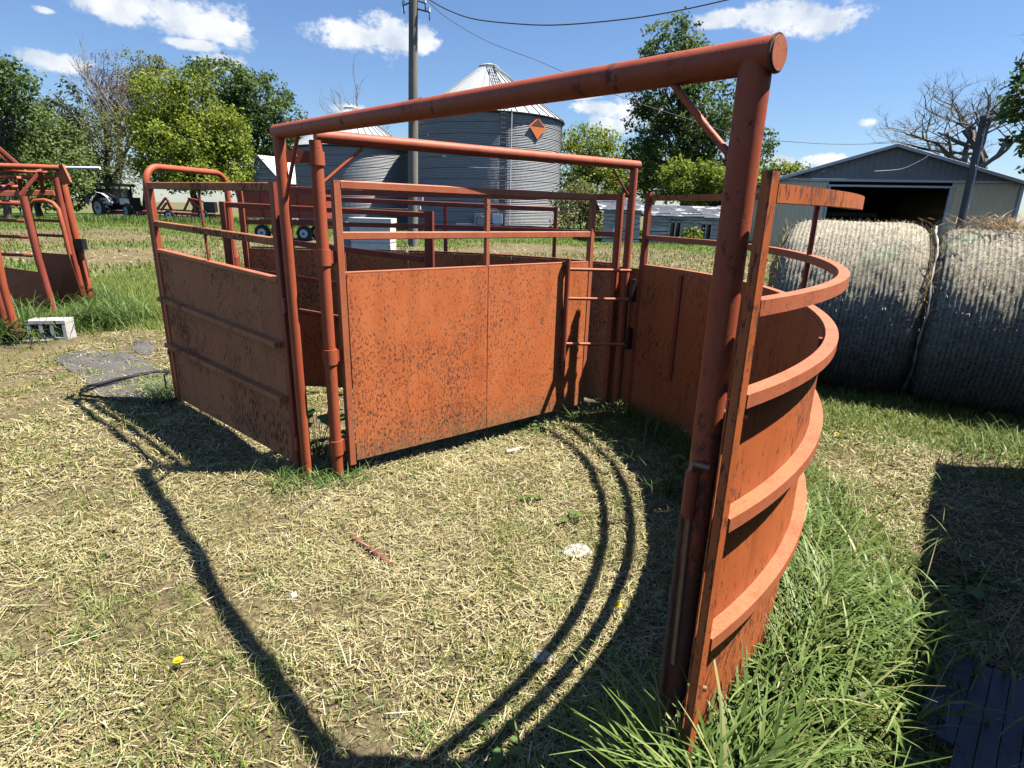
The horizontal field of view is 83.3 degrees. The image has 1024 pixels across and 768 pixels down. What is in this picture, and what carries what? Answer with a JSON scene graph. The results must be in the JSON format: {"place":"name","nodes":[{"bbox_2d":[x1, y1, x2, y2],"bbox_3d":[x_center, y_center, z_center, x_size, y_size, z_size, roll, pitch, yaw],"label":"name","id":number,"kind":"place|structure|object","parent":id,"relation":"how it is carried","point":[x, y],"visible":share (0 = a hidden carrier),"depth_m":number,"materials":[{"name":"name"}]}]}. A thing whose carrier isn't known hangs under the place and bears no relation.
{"place":"outdoors","nodes":[
{"label":"outdoors","id":0,"kind":"place"},
{"bbox_2d":[75,213,407,229],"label":"tall grass","id":1,"kind":"structure","parent":0,"point":[126,218],"depth_m":43.27,"materials":[{"name":"green plant"}]},
{"bbox_2d":[0,200,1023,767],"bbox_3d":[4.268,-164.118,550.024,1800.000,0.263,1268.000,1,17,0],"label":"ground","id":2,"kind":"structure","parent":0,"point":[368,746],"depth_m":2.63,"materials":[{"name":"beige plant"}]},
{"bbox_2d":[0,50,50,218],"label":"broadleaf tree","id":3,"kind":"object","parent":2,"relation":"on","point":[11,106],"visible":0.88,"depth_m":42.47,"materials":[{"name":"green plant"}]},
{"bbox_2d":[0,339,51,343],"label":"short plank","id":4,"kind":"object","parent":2,"relation":"on","point":[21,341],"visible":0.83,"depth_m":6.61,"materials":[{"name":"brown wood"}]},
{"bbox_2d":[0,189,91,214],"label":"shrub","id":5,"kind":"object","parent":2,"relation":"on","point":[78,207],"visible":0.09,"depth_m":56.08,"materials":[{"name":"green plant"}]},
{"bbox_2d":[0,147,93,339],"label":"squeeze chute","id":6,"kind":"object","parent":2,"relation":"on","point":[66,271],"visible":0.95,"depth_m":8.21,"materials":[{"name":"paint"}]},
{"bbox_2d":[65,166,100,169],"bbox_3d":[-6.547,-3.291,8.773,0.549,0.052,0.043,1,17,0],"label":"pale bar","id":7,"kind":"object","parent":6,"relation":"attached to","point":[83,167],"visible":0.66,"depth_m":8.76,"materials":[{"name":"white paint"}]},
{"bbox_2d":[24,317,76,339],"bbox_3d":[-5.447,-0.650,6.810,0.400,0.240,0.220,-3,17,-13],"label":"concrete block","id":8,"kind":"object","parent":2,"relation":"on","point":[66,325],"depth_m":6.75,"materials":[{"name":"grey concrete"}]},
{"bbox_2d":[0,92,108,216],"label":"broadleaf tree","id":9,"kind":"object","parent":2,"relation":"on","point":[48,136],"visible":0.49,"depth_m":47.72,"materials":[{"name":"green plant"}]},
{"bbox_2d":[31,76,109,182],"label":"broadleaf tree","id":10,"kind":"object","parent":2,"relation":"on","point":[68,113],"visible":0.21,"depth_m":57.24,"materials":[{"name":"green plant"}]},
{"bbox_2d":[61,622,106,644],"bbox_3d":[-1.626,0.954,2.187,0.108,0.035,0.121,6,17,16],"label":"weed","id":11,"kind":"object","parent":2,"relation":"on","point":[76,637],"visible":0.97,"depth_m":2.19,"materials":[{"name":"green plant"}]},
{"bbox_2d":[67,103,143,199],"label":"willow bush","id":12,"kind":"object","parent":2,"relation":"on","point":[106,168],"visible":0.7,"depth_m":54.09,"materials":[{"name":"green plant"}]},
{"bbox_2d":[73,46,147,188],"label":"budding tree","id":13,"kind":"object","parent":2,"relation":"on","point":[111,81],"visible":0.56,"depth_m":60.59,"materials":[{"name":"brown plant"}]},
{"bbox_2d":[54,350,167,396],"bbox_3d":[-3.932,-0.134,5.727,1.952,0.082,0.732,17,22,41],"label":"concrete slab","id":14,"kind":"object","parent":2,"relation":"on","point":[114,364],"visible":0.73,"depth_m":5.81,"materials":[{"name":"grey concrete"}]},
{"bbox_2d":[80,370,169,390],"bbox_3d":[-3.535,-0.043,5.256,0.141,0.051,0.791,10,19,26],"label":"hose","id":15,"kind":"object","parent":14,"relation":"on","point":[116,379],"visible":0.98,"depth_m":5.28,"materials":[{"name":"black rubber"}]},
{"bbox_2d":[58,38,166,214],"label":"bare tree","id":16,"kind":"object","parent":2,"relation":"on","point":[100,92],"visible":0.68,"depth_m":59.25,"materials":[{"name":"grey plant"}]},
{"bbox_2d":[84,183,144,216],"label":"tractor","id":17,"kind":"object","parent":2,"relation":"on","point":[107,200],"visible":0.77,"depth_m":48.91,"materials":[{"name":"black metal"}]},
{"bbox_2d":[78,394,176,402],"bbox_3d":[-3.211,0.121,4.778,0.852,0.035,0.098,2,17,3],"label":"hose","id":18,"kind":"object","parent":2,"relation":"on","point":[113,398],"visible":0.95,"depth_m":4.76,"materials":[{"name":"black rubber"}]},
{"bbox_2d":[104,382,173,400],"bbox_3d":[-3.165,0.083,5.002,0.569,0.060,0.574,16,22,40],"label":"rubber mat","id":19,"kind":"object","parent":2,"relation":"on","point":[132,397],"visible":0.38,"depth_m":4.97,"materials":[{"name":"grey rubber"}]},
{"bbox_2d":[132,339,153,355],"bbox_3d":[-4.184,-0.413,6.538,0.207,0.068,0.760,-8,19,-29],"label":"broken concrete piece","id":20,"kind":"object","parent":2,"relation":"on","point":[138,347],"visible":0.98,"depth_m":6.47,"materials":[{"name":"grey concrete"}]},
{"bbox_2d":[104,47,190,214],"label":"broadleaf tree","id":21,"kind":"object","parent":2,"relation":"on","point":[159,60],"visible":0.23,"depth_m":63.56,"materials":[{"name":"green plant"}]},
{"bbox_2d":[173,656,181,670],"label":"dandelion","id":22,"kind":"object","parent":2,"relation":"on","point":[177,659],"visible":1,"depth_m":2.07,"materials":[{"name":"yellow plant"}]},
{"bbox_2d":[143,197,219,218],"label":"cultivator","id":23,"kind":"object","parent":2,"relation":"on","point":[210,207],"visible":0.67,"depth_m":46.94,"materials":[{"name":"red metal"}]},
{"bbox_2d":[115,61,264,212],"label":"maple tree","id":24,"kind":"object","parent":2,"relation":"on","point":[175,128],"visible":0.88,"depth_m":48.83,"materials":[{"name":"green plant"}]},
{"bbox_2d":[142,164,240,400],"bbox_3d":[-2.696,-0.860,5.000,0.088,1.925,1.019,5,17,12],"label":"gate frame","id":25,"kind":"object","parent":2,"relation":"on","point":[149,170],"visible":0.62,"depth_m":4.67,"materials":[{"name":"paint"}]},
{"bbox_2d":[145,182,301,466],"bbox_3d":[-2.042,-0.491,3.955,1.940,1.714,0.094,15,22,38],"label":"side panel","id":26,"kind":"object","parent":2,"relation":"on","point":[228,345],"visible":0.98,"depth_m":3.87,"materials":[{"name":"red paint"}]},
{"bbox_2d":[174,52,307,166],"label":"broadleaf tree","id":27,"kind":"object","parent":2,"relation":"on","point":[241,91],"visible":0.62,"depth_m":56.80,"materials":[{"name":"green plant"}]},
{"bbox_2d":[235,186,332,240],"bbox_3d":[-9.974,-7.959,26.992,4.750,2.383,2.770,1,17,0],"label":"farm wagon","id":28,"kind":"object","parent":2,"relation":"on","point":[305,233],"visible":0.49,"depth_m":25.92,"materials":[{"name":"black metal"}]},
{"bbox_2d":[288,592,296,598],"bbox_3d":[-0.957,0.925,2.517,0.042,0.030,0.038,9,18,24],"label":"stone","id":29,"kind":"object","parent":2,"relation":"on","point":[291,595],"visible":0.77,"depth_m":2.50,"materials":[{"name":"stone"}]},
{"bbox_2d":[242,155,350,219],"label":"gabled shed","id":30,"kind":"structure","parent":2,"relation":"on","point":[266,171],"depth_m":51.94,"materials":[{"name":"white paint"}]},
{"bbox_2d":[297,485,329,513],"bbox_3d":[-1.121,0.658,3.299,0.030,0.036,0.395,3,17,6],"label":"twig","id":31,"kind":"object","parent":2,"relation":"on","point":[314,501],"visible":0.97,"depth_m":3.25,"materials":[{"name":"beige wood"}]},
{"bbox_2d":[311,471,331,482],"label":"weed","id":32,"kind":"object","parent":2,"relation":"on","point":[313,472],"visible":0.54,"depth_m":3.57,"materials":[{"name":"green plant"}]},
{"bbox_2d":[218,201,434,387],"bbox_3d":[-1.548,-0.684,4.924,1.796,1.630,0.063,2,17,3],"label":"divider panel","id":33,"kind":"object","parent":2,"relation":"on","point":[312,337],"visible":0.14,"depth_m":4.82,"materials":[{"name":"red paint"}]},
{"bbox_2d":[308,408,345,454],"bbox_3d":[-1.294,0.311,3.860,0.441,0.375,0.428,7,18,17],"label":"weed","id":34,"kind":"object","parent":2,"relation":"on","point":[323,418],"visible":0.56,"depth_m":3.85,"materials":[{"name":"green plant"}]},
{"bbox_2d":[290,105,407,222],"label":"grain bin","id":35,"kind":"object","parent":2,"relation":"on","point":[367,164],"visible":0.36,"depth_m":43.66,"materials":[{"name":"metal"}]},
{"bbox_2d":[315,55,388,127],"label":"bare tree","id":36,"kind":"object","parent":2,"relation":"on","point":[356,95],"visible":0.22,"depth_m":64.20,"materials":[{"name":"grey plant"}]},
{"bbox_2d":[343,217,396,251],"bbox_3d":[-5.143,-5.410,20.892,1.760,1.185,1.050,1,17,0],"label":"white tank box","id":37,"kind":"object","parent":2,"relation":"on","point":[385,244],"visible":0.46,"depth_m":20.45,"materials":[{"name":"metal"}]},
{"bbox_2d":[350,534,392,567],"bbox_3d":[-0.693,0.818,2.832,0.038,0.048,0.369,-15,23,-42],"label":"rusty pipe","id":38,"kind":"object","parent":2,"relation":"on","point":[378,554],"visible":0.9,"depth_m":2.82,"materials":[{"name":"brown metal"}]},
{"bbox_2d":[1,232,770,288],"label":"grass","id":39,"kind":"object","parent":2,"relation":"on","point":[329,244],"visible":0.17,"depth_m":20.65,"materials":[{"name":"green plant"}]},
{"bbox_2d":[402,0,430,246],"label":"utility pole","id":40,"kind":"object","parent":2,"relation":"on","point":[413,93],"visible":0.73,"depth_m":22.97,"materials":[{"name":"brown wood"}]},
{"bbox_2d":[429,0,727,25],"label":"power line","id":41,"kind":"object","parent":40,"relation":"attached to","point":[579,23],"visible":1,"depth_m":20.43,"materials":[{"name":"rubber"}]},
{"bbox_2d":[427,0,729,133],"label":"power line","id":42,"kind":"object","parent":40,"relation":"attached to","point":[558,69],"visible":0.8,"depth_m":24.11,"materials":[{"name":"rubber"}]},
{"bbox_2d":[236,188,624,404],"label":"wall","id":43,"kind":"structure","parent":2,"relation":"on","point":[602,315],"depth_m":5.29,"materials":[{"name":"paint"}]},
{"bbox_2d":[326,196,557,259],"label":"spare gate","id":44,"kind":"structure","parent":2,"relation":"on","point":[444,205],"depth_m":6.29,"materials":[{"name":"red metal"}]},
{"bbox_2d":[286,131,641,479],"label":"frame","id":45,"kind":"structure","parent":2,"relation":"on","point":[314,156],"depth_m":3.44,"materials":[{"name":"paint"}]},
{"bbox_2d":[315,180,637,464],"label":"sweep gate","id":46,"kind":"structure","parent":45,"relation":"attached to","point":[430,361],"depth_m":3.90,"materials":[{"name":"metal"}]},
{"bbox_2d":[418,63,564,231],"bbox_3d":[-1.825,-17.666,43.398,11.456,11.840,12.186,1,17,0],"label":"grain bin","id":47,"kind":"object","parent":2,"relation":"on","point":[533,127],"visible":0.61,"depth_m":39.68,"materials":[{"name":"metal"}]},
{"bbox_2d":[465,715,519,767],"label":"weed","id":48,"kind":"object","parent":2,"relation":"on","point":[497,752],"visible":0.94,"depth_m":1.83,"materials":[{"name":"green plant"}]},
{"bbox_2d":[493,214,502,225],"bbox_3d":[-0.999,-10.972,39.524,0.660,1.330,0.500,1,17,0],"label":"control box","id":49,"kind":"object","parent":2,"relation":"on","point":[497,219],"visible":0.68,"depth_m":39.20,"materials":[{"name":"white paint"}]},
{"bbox_2d":[0,278,1023,767],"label":"long grass","id":50,"kind":"structure","parent":2,"relation":"on","point":[824,614],"depth_m":2.06,"materials":[{"name":"green plant"}]},
{"bbox_2d":[0,328,1023,767],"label":"straw","id":51,"kind":"object","parent":2,"relation":"on","point":[300,590],"visible":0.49,"depth_m":2.70,"materials":[{"name":"beige plant"}]},
{"bbox_2d":[505,446,522,453],"bbox_3d":[0.017,0.471,4.109,0.141,0.028,0.028,-10,20,-34],"label":"stone","id":52,"kind":"object","parent":2,"relation":"on","point":[513,450],"visible":1,"depth_m":4.09,"materials":[{"name":"stone"}]},
{"bbox_2d":[270,32,787,749],"bbox_3d":[-0.373,-0.038,2.379,0.103,2.121,2.711,-13,22,-40],"label":"arch frame","id":53,"kind":"object","parent":2,"relation":"on","point":[752,64],"visible":0.81,"depth_m":1.44,"materials":[{"name":"paint"}]},
{"bbox_2d":[516,495,543,505],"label":"weed","id":54,"kind":"object","parent":2,"relation":"on","point":[530,496],"visible":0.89,"depth_m":3.30,"materials":[{"name":"green plant"}]},
{"bbox_2d":[532,420,547,430],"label":"weed","id":55,"kind":"object","parent":2,"relation":"on","point":[537,428],"visible":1,"depth_m":4.48,"materials":[{"name":"green plant"}]},
{"bbox_2d":[529,650,552,663],"bbox_3d":[0.110,1.035,2.183,0.094,0.035,0.068,1,17,0],"label":"stone","id":56,"kind":"object","parent":2,"relation":"on","point":[535,656],"visible":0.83,"depth_m":2.17,"materials":[{"name":"stone"}]},
{"bbox_2d":[558,509,582,531],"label":"weed","id":57,"kind":"object","parent":2,"relation":"on","point":[574,513],"visible":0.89,"depth_m":3.08,"materials":[{"name":"green plant"}]},
{"bbox_2d":[561,544,591,558],"bbox_3d":[0.320,0.830,2.851,0.156,0.049,0.121,1,17,0],"label":"stone","id":58,"kind":"object","parent":2,"relation":"on","point":[581,554],"visible":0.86,"depth_m":2.83,"materials":[{"name":"white stone"}]},
{"bbox_2d":[545,175,610,236],"bbox_3d":[4.664,-11.965,39.032,4.556,4.206,5.136,-15,23,-43],"label":"shrub","id":59,"kind":"object","parent":2,"relation":"on","point":[580,211],"visible":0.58,"depth_m":38.83,"materials":[{"name":"green plant"}]},
{"bbox_2d":[559,119,644,228],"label":"broadleaf tree","id":60,"kind":"object","parent":2,"relation":"on","point":[605,144],"visible":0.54,"depth_m":56.88,"materials":[{"name":"green plant"}]},
{"bbox_2d":[614,602,621,614],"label":"dandelion","id":61,"kind":"object","parent":2,"relation":"on","point":[618,604],"visible":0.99,"depth_m":2.41,"materials":[{"name":"yellow plant"}]},
{"bbox_2d":[596,198,643,242],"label":"board shed","id":62,"kind":"structure","parent":2,"relation":"on","point":[608,207],"depth_m":32.28,"materials":[{"name":"wood"}]},
{"bbox_2d":[610,143,673,204],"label":"broadleaf tree","id":63,"kind":"object","parent":2,"relation":"on","point":[642,183],"visible":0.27,"depth_m":52.79,"materials":[{"name":"green plant"}]},
{"bbox_2d":[652,454,688,500],"bbox_3d":[0.926,0.537,3.346,0.225,0.272,0.213,9,18,23],"label":"weed","id":64,"kind":"object","parent":2,"relation":"on","point":[674,478],"visible":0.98,"depth_m":3.31,"materials":[{"name":"green plant"}]},
{"bbox_2d":[641,205,720,243],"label":"board shed","id":65,"kind":"structure","parent":2,"relation":"on","point":[670,220],"depth_m":32.83,"materials":[{"name":"grey wood"}]},
{"bbox_2d":[668,220,682,236],"bbox_3d":[9.269,-8.799,32.813,0.758,0.982,0.210,1,17,0],"label":"window","id":66,"kind":"structure","parent":65,"relation":"in","point":[675,227],"depth_m":32.82,"materials":[{"name":"grey glass"}]},
{"bbox_2d":[698,223,712,239],"bbox_3d":[11.003,-8.688,32.833,0.758,0.983,0.210,1,17,0],"label":"window","id":67,"kind":"structure","parent":65,"relation":"in","point":[708,227],"depth_m":32.82,"materials":[{"name":"grey glass"}]},
{"bbox_2d":[671,426,692,472],"bbox_3d":[1.082,0.405,3.638,0.197,0.316,0.219,1,17,0],"label":"weed","id":68,"kind":"object","parent":2,"relation":"on","point":[680,450],"visible":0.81,"depth_m":3.61,"materials":[{"name":"green plant"}]},
{"bbox_2d":[679,226,703,244],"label":"shrub","id":69,"kind":"object","parent":2,"relation":"on","point":[699,235],"visible":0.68,"depth_m":31.91,"materials":[{"name":"green plant"}]},
{"bbox_2d":[616,6,783,205],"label":"cottonwood tree","id":70,"kind":"object","parent":2,"relation":"on","point":[687,141],"visible":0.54,"depth_m":44.36,"materials":[{"name":"green plant"}]},
{"bbox_2d":[655,153,762,206],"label":"broadleaf tree","id":71,"kind":"object","parent":2,"relation":"on","point":[699,181],"visible":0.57,"depth_m":40.97,"materials":[{"name":"green plant"}]},
{"bbox_2d":[609,171,864,755],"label":"curved wall","id":72,"kind":"structure","parent":2,"relation":"on","point":[785,347],"depth_m":1.76,"materials":[{"name":"metal"}]},
{"bbox_2d":[766,158,811,178],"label":"broadleaf tree","id":73,"kind":"object","parent":2,"relation":"on","point":[786,166],"visible":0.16,"depth_m":60.77,"materials":[{"name":"green plant"}]},
{"bbox_2d":[764,217,951,393],"bbox_3d":[3.357,-0.797,5.833,1.627,1.724,1.805,11,19,29],"label":"round bale","id":74,"kind":"object","parent":2,"relation":"on","point":[873,311],"visible":0.55,"depth_m":5.12},
{"bbox_2d":[749,143,1023,245],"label":"machine shed","id":75,"kind":"structure","parent":2,"relation":"on","point":[930,187],"depth_m":30.41,"materials":[{"name":"beige metal"}]},
{"bbox_2d":[863,35,1023,168],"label":"dead tree","id":76,"kind":"object","parent":2,"relation":"on","point":[969,134],"visible":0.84,"depth_m":45.88,"materials":[{"name":"grey plant"}]},
{"bbox_2d":[919,567,994,600],"bbox_3d":[2.094,0.909,2.684,0.352,0.078,0.242,-10,20,-33],"label":"weed","id":77,"kind":"object","parent":2,"relation":"on","point":[944,583],"visible":0.83,"depth_m":2.65,"materials":[{"name":"green plant"}]},
{"bbox_2d":[894,224,1023,417],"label":"round bale","id":78,"kind":"object","parent":2,"relation":"on","point":[972,350],"visible":0.74,"depth_m":4.77},
{"bbox_2d":[901,226,938,391],"bbox_3d":[3.700,-0.621,5.234,0.038,1.574,0.888,11,19,28],"label":"net edge","id":79,"kind":"object","parent":78,"relation":"attached to","point":[925,319],"visible":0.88,"depth_m":4.91,"materials":[{"name":"white plastic netting"}]},
{"bbox_2d":[894,209,1023,233],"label":"loose hay","id":80,"kind":"object","parent":78,"relation":"on","point":[1005,224],"visible":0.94,"depth_m":5.07},
{"bbox_2d":[915,647,1023,767],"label":"ribbed mat","id":81,"kind":"object","parent":2,"relation":"on","point":[1011,737],"visible":0.76,"depth_m":1.92,"materials":[{"name":"plastic"}]},
{"bbox_2d":[955,116,989,229],"bbox_3d":[20.177,-8.521,25.406,0.500,6.043,0.369,1,17,0],"label":"leaning pole","id":82,"kind":"object","parent":2,"relation":"on","point":[969,179],"visible":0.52,"depth_m":25.18,"materials":[{"name":"wood"}]},
{"bbox_2d":[767,123,977,144],"bbox_3d":[15.633,-11.344,26.113,9.554,0.898,0.278,6,17,14],"label":"power line","id":83,"kind":"object","parent":82,"relation":"attached to","point":[874,143],"visible":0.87,"depth_m":26.04,"materials":[{"name":"metal"}]},
{"bbox_2d":[948,552,1017,593],"bbox_3d":[2.242,0.904,2.758,0.263,0.067,0.213,11,19,28],"label":"weed","id":84,"kind":"object","parent":2,"relation":"on","point":[974,576],"visible":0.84,"depth_m":2.73,"materials":[{"name":"green plant"}]},
{"bbox_2d":[991,56,1023,173],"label":"maple tree","id":85,"kind":"object","parent":2,"relation":"on","point":[1015,115],"visible":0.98,"depth_m":24.53,"materials":[{"name":"green plant"}]},
{"bbox_2d":[0,0,1023,223],"label":"sky","id":86,"kind":"structure","parent":0,"point":[846,59],"materials":[{"name":"blue"}]}
]}

